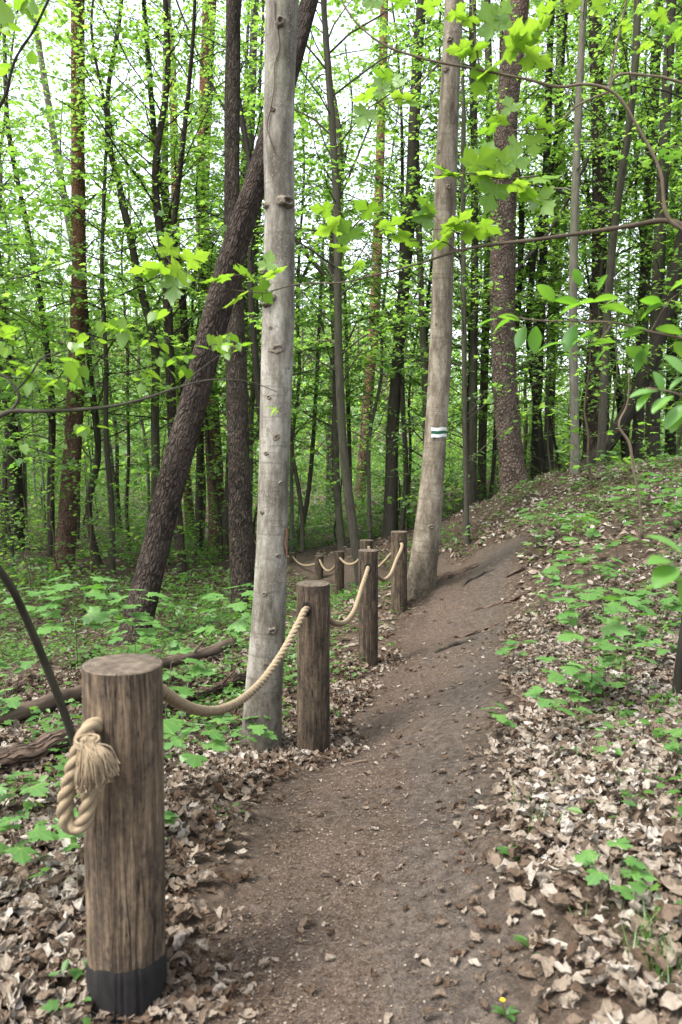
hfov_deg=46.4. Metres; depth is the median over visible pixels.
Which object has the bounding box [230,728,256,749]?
maple seedling
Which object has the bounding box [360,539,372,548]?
fence post
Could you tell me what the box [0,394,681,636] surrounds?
undergrowth
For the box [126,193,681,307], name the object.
maple branch
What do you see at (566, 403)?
maple sapling
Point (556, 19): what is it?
oak tree
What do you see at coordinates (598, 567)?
maple seedling
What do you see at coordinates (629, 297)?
beech tree
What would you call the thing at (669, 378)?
maple sapling
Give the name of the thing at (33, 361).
maple tree
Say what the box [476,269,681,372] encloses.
bird cherry twig
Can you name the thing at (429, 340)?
beech tree
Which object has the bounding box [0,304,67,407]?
maple tree
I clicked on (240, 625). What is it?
maple seedling
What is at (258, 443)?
beech tree
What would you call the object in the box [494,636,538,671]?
maple seedling
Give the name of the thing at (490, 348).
hornbeam tree
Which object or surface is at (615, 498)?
maple seedling
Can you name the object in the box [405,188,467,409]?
hornbeam tree
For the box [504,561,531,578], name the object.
tree root
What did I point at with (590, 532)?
maple seedling
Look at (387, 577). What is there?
rope
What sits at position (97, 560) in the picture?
hornbeam tree
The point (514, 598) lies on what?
tree root
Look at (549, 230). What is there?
hornbeam tree
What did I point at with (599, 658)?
maple seedling
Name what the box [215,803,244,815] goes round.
herb
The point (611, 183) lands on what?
hornbeam tree
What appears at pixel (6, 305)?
beech tree
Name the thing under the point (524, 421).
maple sapling
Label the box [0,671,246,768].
fallen log
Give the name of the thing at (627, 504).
maple seedling
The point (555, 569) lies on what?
maple seedling
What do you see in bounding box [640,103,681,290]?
beech tree
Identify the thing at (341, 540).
hornbeam tree
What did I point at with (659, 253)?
beech tree
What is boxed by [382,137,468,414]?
hornbeam tree
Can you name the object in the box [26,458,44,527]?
maple sapling
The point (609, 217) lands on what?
hornbeam tree
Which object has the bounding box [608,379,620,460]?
maple sapling
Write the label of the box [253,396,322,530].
maple sapling
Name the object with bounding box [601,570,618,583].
maple seedling
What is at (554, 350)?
maple tree
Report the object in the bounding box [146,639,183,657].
maple seedling
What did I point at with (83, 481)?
maple sapling
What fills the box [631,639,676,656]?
maple seedling
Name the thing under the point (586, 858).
maple seedling
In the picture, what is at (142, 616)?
maple seedling
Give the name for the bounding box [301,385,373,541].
hazel sapling
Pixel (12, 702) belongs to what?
maple seedling
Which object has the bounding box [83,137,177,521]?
beech tree
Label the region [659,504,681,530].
maple seedling
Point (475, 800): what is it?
tree root
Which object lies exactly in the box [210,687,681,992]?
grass
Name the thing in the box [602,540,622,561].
maple seedling
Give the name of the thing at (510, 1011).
dandelion
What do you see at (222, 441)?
maple tree
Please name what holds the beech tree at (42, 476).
on the ground at (454, 605)
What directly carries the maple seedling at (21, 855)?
on the ground at (454, 605)
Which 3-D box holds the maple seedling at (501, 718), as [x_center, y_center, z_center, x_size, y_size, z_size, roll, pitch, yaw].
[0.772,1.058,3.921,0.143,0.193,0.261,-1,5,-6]
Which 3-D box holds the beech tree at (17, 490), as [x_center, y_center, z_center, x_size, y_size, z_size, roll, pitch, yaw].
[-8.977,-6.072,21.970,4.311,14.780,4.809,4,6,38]
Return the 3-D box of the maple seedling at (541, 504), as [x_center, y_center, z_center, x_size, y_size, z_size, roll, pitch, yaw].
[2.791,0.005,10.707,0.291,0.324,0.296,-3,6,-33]
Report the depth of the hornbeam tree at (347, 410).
20.25 m
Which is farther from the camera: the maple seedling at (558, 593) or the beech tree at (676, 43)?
the beech tree at (676, 43)
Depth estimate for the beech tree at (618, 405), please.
18.61 m
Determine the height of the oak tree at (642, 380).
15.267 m
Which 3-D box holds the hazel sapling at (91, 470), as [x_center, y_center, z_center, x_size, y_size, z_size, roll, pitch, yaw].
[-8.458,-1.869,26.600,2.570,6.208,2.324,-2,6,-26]
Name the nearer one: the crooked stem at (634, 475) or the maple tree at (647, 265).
the crooked stem at (634, 475)
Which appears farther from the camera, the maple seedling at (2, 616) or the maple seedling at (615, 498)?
the maple seedling at (2, 616)
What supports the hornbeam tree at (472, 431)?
on the ground at (454, 605)
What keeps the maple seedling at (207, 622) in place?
on the ground at (454, 605)
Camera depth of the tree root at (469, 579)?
9.40 m
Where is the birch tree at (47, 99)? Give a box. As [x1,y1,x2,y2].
[5,0,150,533]
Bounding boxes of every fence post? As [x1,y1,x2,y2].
[82,654,166,1023]
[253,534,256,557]
[289,552,295,562]
[296,580,329,753]
[315,555,322,579]
[335,551,343,598]
[358,549,377,667]
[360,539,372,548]
[391,531,406,613]
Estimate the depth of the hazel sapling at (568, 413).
25.95 m
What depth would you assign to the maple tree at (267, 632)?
4.39 m
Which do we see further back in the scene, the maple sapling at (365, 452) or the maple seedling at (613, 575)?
the maple sapling at (365, 452)
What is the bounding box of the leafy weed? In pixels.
[513,935,539,953]
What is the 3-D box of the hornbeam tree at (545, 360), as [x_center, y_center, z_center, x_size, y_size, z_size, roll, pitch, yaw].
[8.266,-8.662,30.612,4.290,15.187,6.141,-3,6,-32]
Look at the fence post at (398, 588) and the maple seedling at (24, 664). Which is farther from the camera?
the fence post at (398, 588)
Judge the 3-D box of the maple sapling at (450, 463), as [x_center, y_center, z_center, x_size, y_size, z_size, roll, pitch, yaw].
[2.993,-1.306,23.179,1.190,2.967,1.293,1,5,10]
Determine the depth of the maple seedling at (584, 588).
6.85 m
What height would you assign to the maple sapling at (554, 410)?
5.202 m
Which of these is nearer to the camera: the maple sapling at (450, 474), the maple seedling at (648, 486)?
the maple seedling at (648, 486)
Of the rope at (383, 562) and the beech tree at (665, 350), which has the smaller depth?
the rope at (383, 562)
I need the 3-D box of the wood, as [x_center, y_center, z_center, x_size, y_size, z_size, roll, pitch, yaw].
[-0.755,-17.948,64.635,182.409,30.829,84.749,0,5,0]
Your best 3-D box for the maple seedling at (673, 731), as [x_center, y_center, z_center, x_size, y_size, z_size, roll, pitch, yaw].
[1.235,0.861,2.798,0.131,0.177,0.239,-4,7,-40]
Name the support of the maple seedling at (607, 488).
on the ground at (454, 605)
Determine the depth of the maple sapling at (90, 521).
15.23 m
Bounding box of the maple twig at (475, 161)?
[429,140,561,215]
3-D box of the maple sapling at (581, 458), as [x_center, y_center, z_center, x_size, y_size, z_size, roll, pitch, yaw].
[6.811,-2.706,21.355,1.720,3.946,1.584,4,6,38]
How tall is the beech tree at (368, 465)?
11.246 m
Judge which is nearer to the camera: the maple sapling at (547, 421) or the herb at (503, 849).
the herb at (503, 849)
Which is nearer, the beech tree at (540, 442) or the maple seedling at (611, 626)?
the maple seedling at (611, 626)
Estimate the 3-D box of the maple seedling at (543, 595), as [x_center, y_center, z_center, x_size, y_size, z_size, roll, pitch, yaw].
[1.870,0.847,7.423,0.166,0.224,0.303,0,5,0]
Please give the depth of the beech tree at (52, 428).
18.15 m
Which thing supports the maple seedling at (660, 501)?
on the ground at (454, 605)
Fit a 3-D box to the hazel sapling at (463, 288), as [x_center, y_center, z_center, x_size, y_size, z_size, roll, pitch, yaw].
[1.918,-3.192,12.070,2.673,7.868,2.607,3,6,27]
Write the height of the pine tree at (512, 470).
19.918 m
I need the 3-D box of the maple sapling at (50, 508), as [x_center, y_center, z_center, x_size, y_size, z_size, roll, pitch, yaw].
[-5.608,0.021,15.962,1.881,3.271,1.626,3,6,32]
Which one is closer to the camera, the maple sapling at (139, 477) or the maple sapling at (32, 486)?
the maple sapling at (32, 486)
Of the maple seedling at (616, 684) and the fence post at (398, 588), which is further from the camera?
the fence post at (398, 588)
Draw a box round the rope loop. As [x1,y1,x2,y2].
[56,717,119,835]
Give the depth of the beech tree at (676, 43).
17.66 m
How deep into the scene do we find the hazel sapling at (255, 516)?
23.65 m
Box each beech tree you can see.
[0,0,92,427]
[0,0,141,560]
[0,42,70,543]
[0,75,103,550]
[0,96,44,264]
[0,119,33,434]
[0,131,103,543]
[0,222,62,540]
[18,175,101,444]
[18,217,68,506]
[21,0,254,563]
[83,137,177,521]
[122,0,401,430]
[160,0,313,554]
[247,24,387,551]
[248,316,316,462]
[292,55,454,539]
[292,110,385,514]
[294,0,521,537]
[387,183,489,421]
[452,0,639,480]
[466,6,643,477]
[512,0,651,474]
[527,2,680,462]
[568,0,681,459]
[585,88,679,459]
[616,0,681,324]
[625,131,681,450]
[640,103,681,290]
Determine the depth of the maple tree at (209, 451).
18.61 m
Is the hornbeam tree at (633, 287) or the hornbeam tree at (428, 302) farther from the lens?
the hornbeam tree at (633, 287)
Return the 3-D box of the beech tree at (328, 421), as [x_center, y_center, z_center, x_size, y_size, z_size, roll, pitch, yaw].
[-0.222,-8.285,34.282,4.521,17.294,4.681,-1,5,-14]
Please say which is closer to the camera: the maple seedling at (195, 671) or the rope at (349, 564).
the maple seedling at (195, 671)
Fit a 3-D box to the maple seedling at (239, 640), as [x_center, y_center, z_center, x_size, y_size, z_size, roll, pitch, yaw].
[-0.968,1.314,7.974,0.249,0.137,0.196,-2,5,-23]
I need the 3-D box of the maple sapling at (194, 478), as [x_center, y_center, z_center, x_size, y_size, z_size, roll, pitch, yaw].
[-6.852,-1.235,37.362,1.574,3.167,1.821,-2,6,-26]
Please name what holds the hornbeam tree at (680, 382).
on the ground at (454, 605)
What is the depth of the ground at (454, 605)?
3.15 m
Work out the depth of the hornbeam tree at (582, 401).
19.55 m
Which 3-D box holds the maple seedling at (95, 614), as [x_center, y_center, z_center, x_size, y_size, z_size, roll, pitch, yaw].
[-1.870,0.911,5.621,0.594,0.911,0.570,-3,6,-28]
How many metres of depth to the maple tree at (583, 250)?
16.91 m
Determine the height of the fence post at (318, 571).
0.894 m
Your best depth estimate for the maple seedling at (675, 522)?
8.47 m
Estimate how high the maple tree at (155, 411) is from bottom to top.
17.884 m
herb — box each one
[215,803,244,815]
[495,844,529,859]
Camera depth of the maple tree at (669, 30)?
9.68 m
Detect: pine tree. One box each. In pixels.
[10,0,131,571]
[113,0,318,646]
[127,0,211,537]
[154,0,258,547]
[354,0,415,512]
[489,0,529,496]
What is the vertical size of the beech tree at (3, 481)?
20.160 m
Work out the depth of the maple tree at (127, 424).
22.16 m
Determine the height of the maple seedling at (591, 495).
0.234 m
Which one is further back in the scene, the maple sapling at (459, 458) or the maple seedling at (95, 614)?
the maple sapling at (459, 458)
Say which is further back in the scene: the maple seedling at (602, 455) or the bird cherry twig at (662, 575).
the maple seedling at (602, 455)
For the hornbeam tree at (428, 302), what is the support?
on the ground at (454, 605)
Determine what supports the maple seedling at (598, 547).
on the ground at (454, 605)
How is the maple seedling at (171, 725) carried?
on the ground at (454, 605)
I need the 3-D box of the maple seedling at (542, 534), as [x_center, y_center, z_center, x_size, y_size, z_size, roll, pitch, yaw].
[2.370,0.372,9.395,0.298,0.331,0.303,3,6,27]
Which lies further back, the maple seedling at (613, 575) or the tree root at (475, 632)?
the tree root at (475, 632)
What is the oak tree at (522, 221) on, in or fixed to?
on the ground at (454, 605)
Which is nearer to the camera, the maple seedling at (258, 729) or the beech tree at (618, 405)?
the maple seedling at (258, 729)
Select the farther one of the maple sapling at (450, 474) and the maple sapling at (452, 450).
the maple sapling at (452, 450)
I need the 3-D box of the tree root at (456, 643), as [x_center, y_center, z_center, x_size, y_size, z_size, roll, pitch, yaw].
[1.069,1.225,7.279,0.502,0.151,0.075,-1,5,-10]
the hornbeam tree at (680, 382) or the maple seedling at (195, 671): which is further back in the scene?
the hornbeam tree at (680, 382)
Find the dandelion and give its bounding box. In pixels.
[492,998,518,1021]
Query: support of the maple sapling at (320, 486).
on the ground at (454, 605)
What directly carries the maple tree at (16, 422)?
on the ground at (454, 605)
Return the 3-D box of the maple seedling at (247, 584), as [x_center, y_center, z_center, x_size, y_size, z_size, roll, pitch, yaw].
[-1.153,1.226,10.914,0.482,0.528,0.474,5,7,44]
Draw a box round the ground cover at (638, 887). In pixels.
[0,453,681,1023]
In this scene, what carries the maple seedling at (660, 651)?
on the ground at (454, 605)
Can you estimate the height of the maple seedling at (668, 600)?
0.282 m
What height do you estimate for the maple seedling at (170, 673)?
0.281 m
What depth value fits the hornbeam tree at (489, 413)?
17.84 m
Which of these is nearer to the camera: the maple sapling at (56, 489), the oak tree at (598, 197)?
the oak tree at (598, 197)
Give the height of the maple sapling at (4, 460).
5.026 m
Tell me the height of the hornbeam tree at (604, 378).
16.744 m
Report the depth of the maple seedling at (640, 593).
5.89 m
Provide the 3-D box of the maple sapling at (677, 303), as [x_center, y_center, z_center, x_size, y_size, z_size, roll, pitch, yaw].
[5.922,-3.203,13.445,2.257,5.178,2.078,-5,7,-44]
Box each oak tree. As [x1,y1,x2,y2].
[0,18,95,332]
[21,0,301,572]
[224,0,253,617]
[453,0,632,357]
[467,0,681,458]
[516,0,639,405]
[580,60,681,469]
[621,12,681,324]
[629,0,681,175]
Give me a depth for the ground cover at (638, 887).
6.11 m
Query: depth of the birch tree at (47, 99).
28.24 m
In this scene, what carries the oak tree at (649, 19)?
on the ground at (454, 605)
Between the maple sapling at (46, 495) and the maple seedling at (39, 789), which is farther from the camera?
the maple sapling at (46, 495)
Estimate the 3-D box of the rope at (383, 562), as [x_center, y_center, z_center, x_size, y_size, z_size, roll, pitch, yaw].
[0.497,0.535,9.685,0.059,0.388,1.448,-1,5,-11]
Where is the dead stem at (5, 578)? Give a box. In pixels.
[0,565,75,746]
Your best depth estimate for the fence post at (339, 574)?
12.67 m
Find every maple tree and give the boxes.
[0,0,222,573]
[0,2,132,494]
[0,70,94,301]
[0,100,46,419]
[0,217,35,465]
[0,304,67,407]
[20,0,225,508]
[39,125,197,549]
[99,88,262,558]
[129,169,306,486]
[177,55,378,553]
[240,0,298,752]
[294,0,553,530]
[384,73,590,498]
[407,0,463,598]
[452,0,681,450]
[582,0,681,125]
[601,5,681,168]
[608,162,681,388]
[621,83,681,342]
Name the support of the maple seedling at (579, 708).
on the ground at (454, 605)
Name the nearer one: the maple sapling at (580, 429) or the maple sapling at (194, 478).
the maple sapling at (580, 429)
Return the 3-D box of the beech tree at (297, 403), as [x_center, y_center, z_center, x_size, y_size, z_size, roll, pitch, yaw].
[-0.565,-5.048,19.476,4.368,12.771,4.384,4,6,38]
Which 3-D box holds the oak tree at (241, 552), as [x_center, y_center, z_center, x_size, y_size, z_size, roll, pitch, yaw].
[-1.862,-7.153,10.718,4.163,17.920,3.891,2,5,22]
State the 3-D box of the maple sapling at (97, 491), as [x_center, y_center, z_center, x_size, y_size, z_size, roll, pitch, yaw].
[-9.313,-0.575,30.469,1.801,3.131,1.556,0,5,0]
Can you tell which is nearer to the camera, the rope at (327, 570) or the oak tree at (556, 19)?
the rope at (327, 570)
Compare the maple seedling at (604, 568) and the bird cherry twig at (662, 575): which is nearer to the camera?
the bird cherry twig at (662, 575)
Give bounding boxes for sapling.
[0,256,61,573]
[0,458,15,552]
[0,461,40,554]
[0,491,72,605]
[0,495,24,579]
[10,431,124,574]
[22,399,59,532]
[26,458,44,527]
[30,478,58,523]
[35,464,119,582]
[37,449,115,555]
[38,385,111,535]
[58,368,125,537]
[80,413,125,525]
[80,456,122,524]
[113,424,202,569]
[121,434,150,501]
[182,455,207,509]
[183,446,207,519]
[185,465,228,563]
[214,522,218,548]
[223,351,313,533]
[252,441,258,505]
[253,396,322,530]
[288,461,320,531]
[292,154,355,548]
[298,403,343,523]
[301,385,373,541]
[352,403,384,511]
[362,27,553,545]
[365,393,419,520]
[376,368,483,515]
[443,422,461,498]
[444,438,462,483]
[445,426,459,485]
[450,374,492,477]
[477,401,529,481]
[489,396,530,463]
[517,251,587,473]
[517,306,580,466]
[518,282,580,474]
[519,398,542,456]
[539,299,668,488]
[554,356,582,453]
[554,376,582,463]
[555,343,583,446]
[560,251,668,464]
[563,340,613,460]
[607,377,645,457]
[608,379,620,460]
[618,161,681,409]
[633,241,681,456]
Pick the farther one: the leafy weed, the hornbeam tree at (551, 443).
the hornbeam tree at (551, 443)
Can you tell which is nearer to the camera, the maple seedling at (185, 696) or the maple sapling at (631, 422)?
the maple seedling at (185, 696)
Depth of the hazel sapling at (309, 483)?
20.30 m
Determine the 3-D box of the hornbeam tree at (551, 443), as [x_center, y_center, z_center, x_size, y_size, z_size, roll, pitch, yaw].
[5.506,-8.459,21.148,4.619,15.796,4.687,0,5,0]
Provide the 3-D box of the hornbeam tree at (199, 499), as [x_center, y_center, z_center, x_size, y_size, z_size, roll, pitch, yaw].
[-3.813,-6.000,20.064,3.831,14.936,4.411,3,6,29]
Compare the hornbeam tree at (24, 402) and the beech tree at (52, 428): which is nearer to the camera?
the beech tree at (52, 428)
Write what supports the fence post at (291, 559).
on the ground at (454, 605)
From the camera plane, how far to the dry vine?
4.24 m
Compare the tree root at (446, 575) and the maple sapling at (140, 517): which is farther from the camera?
the maple sapling at (140, 517)
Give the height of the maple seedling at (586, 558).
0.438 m
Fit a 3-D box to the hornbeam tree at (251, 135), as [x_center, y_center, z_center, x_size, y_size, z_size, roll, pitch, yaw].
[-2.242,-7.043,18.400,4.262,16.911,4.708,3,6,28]
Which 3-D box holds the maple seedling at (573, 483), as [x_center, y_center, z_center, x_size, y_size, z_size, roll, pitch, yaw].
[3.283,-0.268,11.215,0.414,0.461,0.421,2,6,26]
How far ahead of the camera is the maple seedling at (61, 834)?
2.60 m
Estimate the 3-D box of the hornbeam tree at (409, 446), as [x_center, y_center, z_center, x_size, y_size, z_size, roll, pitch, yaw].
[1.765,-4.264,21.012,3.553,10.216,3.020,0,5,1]
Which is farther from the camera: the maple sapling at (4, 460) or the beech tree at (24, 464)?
the beech tree at (24, 464)
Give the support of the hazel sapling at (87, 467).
on the ground at (454, 605)
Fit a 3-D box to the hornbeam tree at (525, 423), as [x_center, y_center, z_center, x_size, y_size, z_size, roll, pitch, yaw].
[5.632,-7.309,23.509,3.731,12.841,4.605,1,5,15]
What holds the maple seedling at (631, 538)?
on the ground at (454, 605)
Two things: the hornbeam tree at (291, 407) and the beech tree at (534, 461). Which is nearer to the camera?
the beech tree at (534, 461)
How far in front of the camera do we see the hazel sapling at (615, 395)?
14.86 m
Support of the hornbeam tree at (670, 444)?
on the ground at (454, 605)
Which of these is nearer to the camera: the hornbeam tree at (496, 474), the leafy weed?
the leafy weed
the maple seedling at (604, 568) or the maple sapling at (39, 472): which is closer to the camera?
the maple seedling at (604, 568)
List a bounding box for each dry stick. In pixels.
[341,759,367,765]
[493,689,548,712]
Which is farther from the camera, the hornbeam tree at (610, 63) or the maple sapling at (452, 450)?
the maple sapling at (452, 450)
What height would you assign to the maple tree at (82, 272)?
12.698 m
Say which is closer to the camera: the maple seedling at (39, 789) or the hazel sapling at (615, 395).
the maple seedling at (39, 789)
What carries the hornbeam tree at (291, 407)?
on the ground at (454, 605)
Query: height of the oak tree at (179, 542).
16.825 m
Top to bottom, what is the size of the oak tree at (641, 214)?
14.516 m
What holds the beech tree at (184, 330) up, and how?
on the ground at (454, 605)
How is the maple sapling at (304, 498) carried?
on the ground at (454, 605)
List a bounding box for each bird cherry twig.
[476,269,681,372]
[629,356,681,432]
[644,535,681,604]
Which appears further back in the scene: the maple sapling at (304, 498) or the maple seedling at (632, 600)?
the maple sapling at (304, 498)
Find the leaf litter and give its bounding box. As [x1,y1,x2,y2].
[0,455,681,1023]
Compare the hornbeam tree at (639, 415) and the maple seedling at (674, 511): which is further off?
the hornbeam tree at (639, 415)
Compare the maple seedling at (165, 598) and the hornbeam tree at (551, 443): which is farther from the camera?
the hornbeam tree at (551, 443)
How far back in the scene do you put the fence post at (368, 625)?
7.03 m
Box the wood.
[0,208,681,488]
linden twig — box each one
[0,0,48,108]
[0,306,281,454]
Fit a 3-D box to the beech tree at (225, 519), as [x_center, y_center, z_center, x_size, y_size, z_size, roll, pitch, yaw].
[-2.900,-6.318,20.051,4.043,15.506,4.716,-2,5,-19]
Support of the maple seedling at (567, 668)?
on the ground at (454, 605)
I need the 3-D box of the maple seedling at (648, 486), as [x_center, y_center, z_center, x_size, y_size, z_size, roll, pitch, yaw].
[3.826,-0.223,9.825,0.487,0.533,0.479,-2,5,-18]
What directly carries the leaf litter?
on the ground at (454, 605)
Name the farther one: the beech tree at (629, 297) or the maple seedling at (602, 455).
the beech tree at (629, 297)
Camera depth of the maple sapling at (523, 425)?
27.23 m
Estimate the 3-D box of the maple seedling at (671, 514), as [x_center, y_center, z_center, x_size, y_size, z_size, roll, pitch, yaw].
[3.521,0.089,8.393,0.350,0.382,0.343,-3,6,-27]
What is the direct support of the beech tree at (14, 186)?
on the ground at (454, 605)
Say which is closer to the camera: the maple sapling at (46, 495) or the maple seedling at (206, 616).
the maple seedling at (206, 616)
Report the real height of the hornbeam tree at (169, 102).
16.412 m
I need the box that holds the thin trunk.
[672,616,681,695]
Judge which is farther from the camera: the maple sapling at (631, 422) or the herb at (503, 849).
the maple sapling at (631, 422)
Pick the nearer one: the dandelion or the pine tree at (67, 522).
the dandelion
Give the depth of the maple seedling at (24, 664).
6.24 m
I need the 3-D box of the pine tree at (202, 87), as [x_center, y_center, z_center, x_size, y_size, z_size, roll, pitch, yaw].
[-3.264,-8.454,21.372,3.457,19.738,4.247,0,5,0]
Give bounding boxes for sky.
[0,0,681,426]
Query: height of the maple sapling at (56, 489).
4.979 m
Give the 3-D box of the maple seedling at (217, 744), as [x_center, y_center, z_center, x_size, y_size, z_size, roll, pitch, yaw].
[-0.617,1.081,3.396,0.306,0.341,0.312,0,5,2]
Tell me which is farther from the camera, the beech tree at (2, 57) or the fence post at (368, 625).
the beech tree at (2, 57)
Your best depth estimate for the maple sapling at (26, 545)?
12.17 m
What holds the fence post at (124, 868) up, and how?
on the ground at (454, 605)
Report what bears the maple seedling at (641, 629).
on the ground at (454, 605)
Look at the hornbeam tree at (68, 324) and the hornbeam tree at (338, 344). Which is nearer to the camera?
the hornbeam tree at (338, 344)
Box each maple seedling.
[0,586,66,618]
[0,611,13,632]
[0,632,12,659]
[0,653,12,670]
[0,688,22,715]
[0,770,49,809]
[0,815,59,886]
[9,654,36,673]
[31,574,117,684]
[50,811,83,851]
[75,644,102,664]
[105,589,164,653]
[106,622,155,653]
[118,618,169,655]
[127,639,161,655]
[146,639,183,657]
[156,594,182,617]
[162,647,216,718]
[163,665,190,684]
[163,701,216,734]
[164,717,234,793]
[165,810,178,838]
[173,685,214,704]
[183,616,213,629]
[189,614,209,622]
[191,586,252,675]
[192,705,226,719]
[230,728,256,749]
[237,634,249,645]
[239,583,253,596]
[240,715,277,749]
[481,702,516,742]
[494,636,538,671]
[515,480,530,497]
[516,507,559,548]
[523,677,589,744]
[528,530,552,551]
[532,589,552,601]
[533,574,559,586]
[536,656,590,712]
[537,500,559,523]
[542,551,596,596]
[543,572,558,581]
[544,582,587,618]
[547,698,591,724]
[549,583,635,708]
[556,670,609,702]
[557,510,602,578]
[558,477,586,506]
[567,599,583,611]
[568,656,611,690]
[570,587,605,593]
[572,837,658,910]
[573,543,605,556]
[576,556,625,602]
[581,493,595,508]
[582,637,661,709]
[583,588,655,653]
[592,562,613,582]
[592,668,636,696]
[597,675,629,692]
[598,451,620,470]
[601,486,613,497]
[601,566,633,601]
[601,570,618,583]
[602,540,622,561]
[607,485,647,524]
[615,500,638,519]
[620,516,654,542]
[622,535,653,557]
[625,620,649,634]
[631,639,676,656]
[635,585,670,604]
[635,599,674,615]
[637,472,677,511]
[640,592,681,619]
[648,638,677,668]
[650,461,671,478]
[650,488,681,525]
[655,520,681,532]
[659,502,681,529]
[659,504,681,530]
[663,728,681,748]
[666,475,681,481]
[668,487,681,495]
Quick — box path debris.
[0,515,681,1023]
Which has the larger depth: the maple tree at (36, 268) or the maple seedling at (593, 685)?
the maple tree at (36, 268)
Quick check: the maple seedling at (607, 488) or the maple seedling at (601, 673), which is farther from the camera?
the maple seedling at (607, 488)
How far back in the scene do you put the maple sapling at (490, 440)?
22.07 m
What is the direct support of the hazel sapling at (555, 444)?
on the ground at (454, 605)
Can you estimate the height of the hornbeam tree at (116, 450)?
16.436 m
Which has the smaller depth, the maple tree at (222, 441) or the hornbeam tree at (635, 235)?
the maple tree at (222, 441)
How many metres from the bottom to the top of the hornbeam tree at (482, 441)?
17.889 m
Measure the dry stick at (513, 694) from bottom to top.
0.140 m
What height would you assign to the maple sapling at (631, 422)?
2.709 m
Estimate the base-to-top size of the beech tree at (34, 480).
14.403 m
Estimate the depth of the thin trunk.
4.07 m
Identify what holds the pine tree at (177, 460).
on the ground at (454, 605)
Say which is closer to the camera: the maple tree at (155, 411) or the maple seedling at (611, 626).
the maple seedling at (611, 626)
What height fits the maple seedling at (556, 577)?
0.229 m
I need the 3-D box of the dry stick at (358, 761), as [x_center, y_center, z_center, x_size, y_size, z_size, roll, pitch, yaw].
[0.069,1.285,4.079,0.138,0.031,0.018,0,5,0]
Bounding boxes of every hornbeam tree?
[0,0,226,566]
[0,268,47,433]
[2,207,63,472]
[12,69,145,548]
[40,79,166,528]
[88,0,259,558]
[95,0,261,554]
[134,0,412,500]
[134,43,259,539]
[140,0,455,549]
[143,0,321,424]
[159,0,480,588]
[223,176,309,491]
[294,6,421,541]
[310,0,499,445]
[336,2,494,467]
[350,165,461,529]
[353,0,586,505]
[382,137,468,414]
[399,33,552,464]
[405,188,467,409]
[406,127,531,455]
[411,0,681,392]
[411,110,531,506]
[412,0,573,503]
[453,125,562,472]
[455,82,567,476]
[478,1,634,471]
[479,50,582,462]
[517,0,681,363]
[519,103,624,464]
[522,0,678,468]
[524,0,674,422]
[524,80,634,443]
[532,0,669,460]
[532,0,681,461]
[549,5,664,457]
[567,2,681,456]
[577,0,681,462]
[578,87,681,403]
[618,0,681,404]
[618,150,681,382]
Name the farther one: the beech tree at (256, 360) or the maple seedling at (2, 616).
the beech tree at (256, 360)
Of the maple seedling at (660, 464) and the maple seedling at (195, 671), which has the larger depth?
the maple seedling at (660, 464)
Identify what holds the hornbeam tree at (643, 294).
on the ground at (454, 605)
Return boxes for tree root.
[434,637,478,652]
[438,563,479,580]
[449,620,507,637]
[461,569,494,587]
[468,795,487,804]
[470,593,528,612]
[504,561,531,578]
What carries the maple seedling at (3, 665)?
on the ground at (454, 605)
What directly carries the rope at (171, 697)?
attached to the fence post at (124, 868)
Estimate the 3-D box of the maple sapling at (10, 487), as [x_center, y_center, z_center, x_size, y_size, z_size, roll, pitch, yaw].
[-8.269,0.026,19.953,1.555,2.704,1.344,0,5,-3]
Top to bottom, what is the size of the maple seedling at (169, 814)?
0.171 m
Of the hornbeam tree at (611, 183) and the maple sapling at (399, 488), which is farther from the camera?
the hornbeam tree at (611, 183)
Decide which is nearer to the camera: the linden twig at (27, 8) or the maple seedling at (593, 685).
the linden twig at (27, 8)
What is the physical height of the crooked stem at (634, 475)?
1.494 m
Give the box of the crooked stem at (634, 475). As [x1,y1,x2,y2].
[618,368,643,538]
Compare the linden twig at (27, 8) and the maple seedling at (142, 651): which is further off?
the maple seedling at (142, 651)
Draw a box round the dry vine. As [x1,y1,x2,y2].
[267,1,279,152]
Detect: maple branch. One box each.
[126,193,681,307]
[341,0,681,231]
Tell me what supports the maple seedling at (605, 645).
on the ground at (454, 605)
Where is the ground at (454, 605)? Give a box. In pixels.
[0,315,681,1023]
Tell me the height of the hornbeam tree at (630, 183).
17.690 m
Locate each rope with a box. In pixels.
[163,606,309,716]
[292,556,314,565]
[319,559,334,571]
[330,566,369,626]
[339,557,357,565]
[367,546,390,567]
[378,543,403,581]
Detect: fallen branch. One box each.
[0,643,103,698]
[109,580,166,600]
[316,511,381,524]
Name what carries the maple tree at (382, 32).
on the ground at (454, 605)
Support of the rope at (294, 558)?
attached to the fence post at (318, 571)
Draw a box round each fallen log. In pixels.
[0,637,237,725]
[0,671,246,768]
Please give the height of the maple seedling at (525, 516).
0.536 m
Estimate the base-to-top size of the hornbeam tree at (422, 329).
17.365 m
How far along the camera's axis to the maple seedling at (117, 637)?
6.62 m
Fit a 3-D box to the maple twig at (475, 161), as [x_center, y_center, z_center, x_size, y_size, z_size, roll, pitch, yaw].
[0.640,-1.380,3.301,0.567,0.328,0.177,0,5,0]
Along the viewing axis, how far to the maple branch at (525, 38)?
2.77 m
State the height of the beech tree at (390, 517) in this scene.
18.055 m
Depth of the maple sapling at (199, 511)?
17.70 m
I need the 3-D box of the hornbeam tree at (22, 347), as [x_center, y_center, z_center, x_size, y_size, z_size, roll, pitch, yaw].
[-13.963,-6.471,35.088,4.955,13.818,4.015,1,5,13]
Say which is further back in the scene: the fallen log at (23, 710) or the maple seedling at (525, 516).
the maple seedling at (525, 516)

